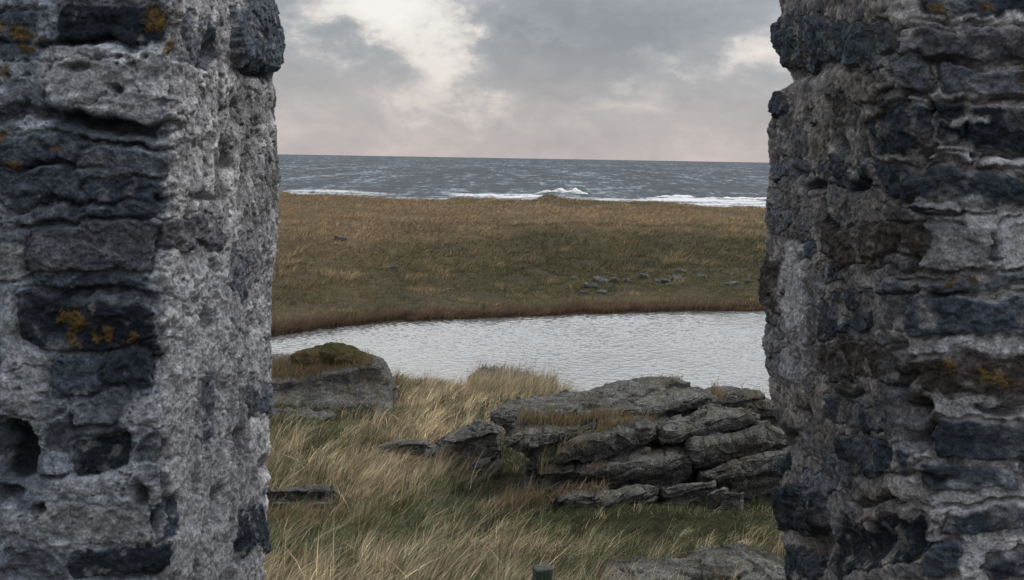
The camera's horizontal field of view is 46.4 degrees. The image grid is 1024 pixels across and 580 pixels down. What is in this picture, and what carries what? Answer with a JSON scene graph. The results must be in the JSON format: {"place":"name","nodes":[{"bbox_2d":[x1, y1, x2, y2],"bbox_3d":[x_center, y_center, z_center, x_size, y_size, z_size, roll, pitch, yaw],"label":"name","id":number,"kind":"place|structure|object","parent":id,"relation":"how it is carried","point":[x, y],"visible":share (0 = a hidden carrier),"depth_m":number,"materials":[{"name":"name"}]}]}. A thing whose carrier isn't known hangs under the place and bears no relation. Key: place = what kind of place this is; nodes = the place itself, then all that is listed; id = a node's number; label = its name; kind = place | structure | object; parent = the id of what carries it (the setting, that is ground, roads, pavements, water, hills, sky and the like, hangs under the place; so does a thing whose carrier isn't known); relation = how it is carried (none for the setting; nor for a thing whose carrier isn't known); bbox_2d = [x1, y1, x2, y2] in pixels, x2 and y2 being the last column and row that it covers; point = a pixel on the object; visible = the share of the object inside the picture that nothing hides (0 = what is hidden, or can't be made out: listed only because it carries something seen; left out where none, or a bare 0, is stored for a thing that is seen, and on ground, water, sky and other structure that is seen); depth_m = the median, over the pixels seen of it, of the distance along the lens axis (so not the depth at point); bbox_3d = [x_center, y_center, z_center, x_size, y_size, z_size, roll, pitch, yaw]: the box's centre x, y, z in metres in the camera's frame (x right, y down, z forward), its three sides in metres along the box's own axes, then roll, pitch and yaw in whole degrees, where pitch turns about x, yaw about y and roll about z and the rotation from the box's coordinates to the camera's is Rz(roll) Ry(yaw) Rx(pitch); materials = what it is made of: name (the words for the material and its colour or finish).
{"place":"outdoors","nodes":[
{"label":"outdoors","id":0,"kind":"place"},
{"bbox_2d":[270,311,770,399],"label":"pond","id":1,"kind":"structure","parent":0,"point":[703,349],"depth_m":49.24,"materials":[{"name":"grey liquid"}]},
{"bbox_2d":[277,154,770,207],"bbox_3d":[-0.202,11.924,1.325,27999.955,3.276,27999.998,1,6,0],"label":"sea","id":2,"kind":"structure","parent":0,"point":[708,184],"depth_m":668.45,"materials":[{"name":"liquid"}]},
{"bbox_2d":[534,188,587,193],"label":"breaking wave","id":3,"kind":"object","parent":2,"relation":"on","point":[574,190],"visible":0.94,"depth_m":393.05,"materials":[{"name":"liquid"}]},
{"bbox_2d":[656,195,692,197],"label":"breaking wave","id":4,"kind":"object","parent":2,"relation":"on","point":[686,196],"visible":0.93,"depth_m":378.06,"materials":[{"name":"liquid"}]},
{"bbox_2d":[723,197,766,199],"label":"breaking wave","id":5,"kind":"object","parent":2,"relation":"on","point":[763,198],"visible":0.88,"depth_m":372.17,"materials":[{"name":"liquid"}]},
{"bbox_2d":[264,190,785,579],"bbox_3d":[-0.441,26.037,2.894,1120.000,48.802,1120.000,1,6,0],"label":"ground","id":6,"kind":"structure","parent":0,"point":[661,523],"depth_m":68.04,"materials":[{"name":"plant"}]},
{"bbox_2d":[0,0,285,579],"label":"ruined wall","id":7,"kind":"structure","parent":6,"relation":"on","point":[140,179],"depth_m":2.05,"materials":[{"name":"grey stone"}]},
{"bbox_2d":[266,484,336,507],"bbox_3d":[-2.663,2.494,13.968,1.312,0.660,1.050,0,6,-9],"label":"rock","id":8,"kind":"object","parent":6,"relation":"on","point":[319,491],"visible":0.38,"depth_m":13.56,"materials":[{"name":"grey stone"}]},
{"bbox_2d":[272,500,335,508],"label":"rock","id":9,"kind":"object","parent":6,"relation":"on","point":[309,504],"visible":0.21,"depth_m":13.50,"materials":[{"name":"grey stone"}]},
{"bbox_2d":[273,407,338,420],"bbox_3d":[-3.538,2.025,18.607,1.814,0.600,1.247,0,6,-9],"label":"rock","id":10,"kind":"object","parent":6,"relation":"on","point":[324,413],"visible":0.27,"depth_m":18.21,"materials":[{"name":"grey stone"}]},
{"bbox_2d":[270,342,398,415],"bbox_3d":[-3.397,1.528,20.334,2.904,1.466,2.979,1,6,0],"label":"boulder","id":11,"kind":"object","parent":6,"relation":"on","point":[378,376],"visible":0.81,"depth_m":19.36,"materials":[{"name":"grey stone"}]},
{"bbox_2d":[333,235,348,241],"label":"field stone","id":12,"kind":"object","parent":6,"relation":"on","point":[342,238],"visible":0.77,"depth_m":75.55,"materials":[{"name":"grey stone"}]},
{"bbox_2d":[386,265,397,269],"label":"field stone","id":13,"kind":"object","parent":6,"relation":"on","point":[395,267],"visible":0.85,"depth_m":68.78,"materials":[{"name":"grey stone"}]},
{"bbox_2d":[374,439,434,456],"bbox_3d":[-1.516,2.339,17.242,0.954,0.594,1.177,1,6,0],"label":"rock","id":14,"kind":"object","parent":6,"relation":"on","point":[420,446],"visible":0.47,"depth_m":16.69,"materials":[{"name":"grey stone"}]},
{"bbox_2d":[425,419,501,465],"bbox_3d":[-0.689,2.215,16.731,1.111,1.024,1.850,1,6,0],"label":"rock","id":15,"kind":"object","parent":6,"relation":"on","point":[482,434],"visible":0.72,"depth_m":16.06,"materials":[{"name":"grey stone"}]},
{"bbox_2d":[471,457,502,477],"bbox_3d":[-0.336,2.445,15.871,0.432,0.608,1.017,1,6,0],"label":"rock","id":16,"kind":"object","parent":6,"relation":"on","point":[485,462],"visible":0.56,"depth_m":15.40,"materials":[{"name":"grey stone"}]},
{"bbox_2d":[467,366,556,387],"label":"grass","id":17,"kind":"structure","parent":6,"relation":"on","point":[491,368],"depth_m":23.82,"materials":[{"name":"plant"}]},
{"bbox_2d":[271,292,763,334],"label":"reeds","id":18,"kind":"object","parent":6,"relation":"on","point":[291,325],"visible":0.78,"depth_m":58.09,"materials":[{"name":"brown plant"}]},
{"bbox_2d":[263,341,786,579],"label":"grass","id":19,"kind":"structure","parent":6,"relation":"on","point":[414,564],"depth_m":12.83,"materials":[{"name":"beige plant"}]},
{"bbox_2d":[532,563,552,579],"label":"fence post","id":20,"kind":"object","parent":6,"relation":"on","point":[542,572],"visible":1,"depth_m":7.81,"materials":[{"name":"grey wood"}]},
{"bbox_2d":[583,282,597,288],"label":"field stone","id":21,"kind":"object","parent":6,"relation":"on","point":[590,284],"visible":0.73,"depth_m":66.36,"materials":[{"name":"grey stone"}]},
{"bbox_2d":[593,276,608,282],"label":"field stone","id":22,"kind":"object","parent":6,"relation":"on","point":[600,279],"visible":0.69,"depth_m":68.07,"materials":[{"name":"grey stone"}]},
{"bbox_2d":[597,289,606,293],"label":"field stone","id":23,"kind":"object","parent":6,"relation":"on","point":[602,291],"visible":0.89,"depth_m":65.26,"materials":[{"name":"grey stone"}]},
{"bbox_2d":[609,277,618,281],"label":"field stone","id":24,"kind":"object","parent":6,"relation":"on","point":[613,279],"visible":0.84,"depth_m":68.47,"materials":[{"name":"grey stone"}]},
{"bbox_2d":[490,376,788,510],"bbox_3d":[1.582,1.974,14.712,3.710,1.722,3.269,1,6,0],"label":"rock outcrop","id":25,"kind":"object","parent":6,"relation":"on","point":[698,445],"visible":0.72,"depth_m":13.67,"materials":[{"name":"grey stone"}]},
{"bbox_2d":[638,272,649,277],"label":"field stone","id":26,"kind":"object","parent":6,"relation":"on","point":[642,275],"visible":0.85,"depth_m":70.02,"materials":[{"name":"grey stone"}]},
{"bbox_2d":[600,556,691,579],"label":"rock","id":27,"kind":"object","parent":6,"relation":"on","point":[671,570],"visible":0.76,"depth_m":10.32,"materials":[{"name":"grey stone"}]},
{"bbox_2d":[653,278,661,283],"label":"field stone","id":28,"kind":"object","parent":6,"relation":"on","point":[657,280],"visible":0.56,"depth_m":69.75,"materials":[{"name":"grey stone"}]},
{"bbox_2d":[660,278,670,282],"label":"field stone","id":29,"kind":"object","parent":6,"relation":"on","point":[665,280],"visible":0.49,"depth_m":69.94,"materials":[{"name":"grey stone"}]},
{"bbox_2d":[670,275,682,281],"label":"field stone","id":30,"kind":"object","parent":6,"relation":"on","point":[674,277],"visible":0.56,"depth_m":70.24,"materials":[{"name":"grey stone"}]},
{"bbox_2d":[696,274,706,278],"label":"field stone","id":31,"kind":"object","parent":6,"relation":"on","point":[701,275],"visible":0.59,"depth_m":71.18,"materials":[{"name":"grey stone"}]},
{"bbox_2d":[667,542,784,579],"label":"rock","id":32,"kind":"object","parent":6,"relation":"on","point":[711,562],"visible":0.81,"depth_m":10.56,"materials":[{"name":"grey stone"}]},
{"bbox_2d":[725,281,738,285],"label":"field stone","id":33,"kind":"object","parent":6,"relation":"on","point":[732,283],"visible":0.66,"depth_m":69.27,"materials":[{"name":"grey stone"}]},
{"bbox_2d":[704,386,781,428],"bbox_3d":[3.212,2.010,17.051,1.326,1.512,1.911,1,6,0],"label":"rock","id":34,"kind":"object","parent":6,"relation":"on","point":[737,400],"visible":0.23,"depth_m":16.14,"materials":[{"name":"grey stone"}]},
{"bbox_2d":[740,562,785,579],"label":"rock","id":35,"kind":"object","parent":6,"relation":"on","point":[769,571],"visible":0.73,"depth_m":10.04,"materials":[{"name":"grey stone"}]},
{"bbox_2d":[758,0,1023,579],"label":"ruined wall","id":36,"kind":"structure","parent":6,"relation":"on","point":[891,288],"depth_m":2.11,"materials":[{"name":"grey stone"}]},
{"bbox_2d":[272,0,792,162],"label":"sky","id":37,"kind":"structure","parent":0,"point":[650,80],"materials":[{"name":"grey"}]}
]}

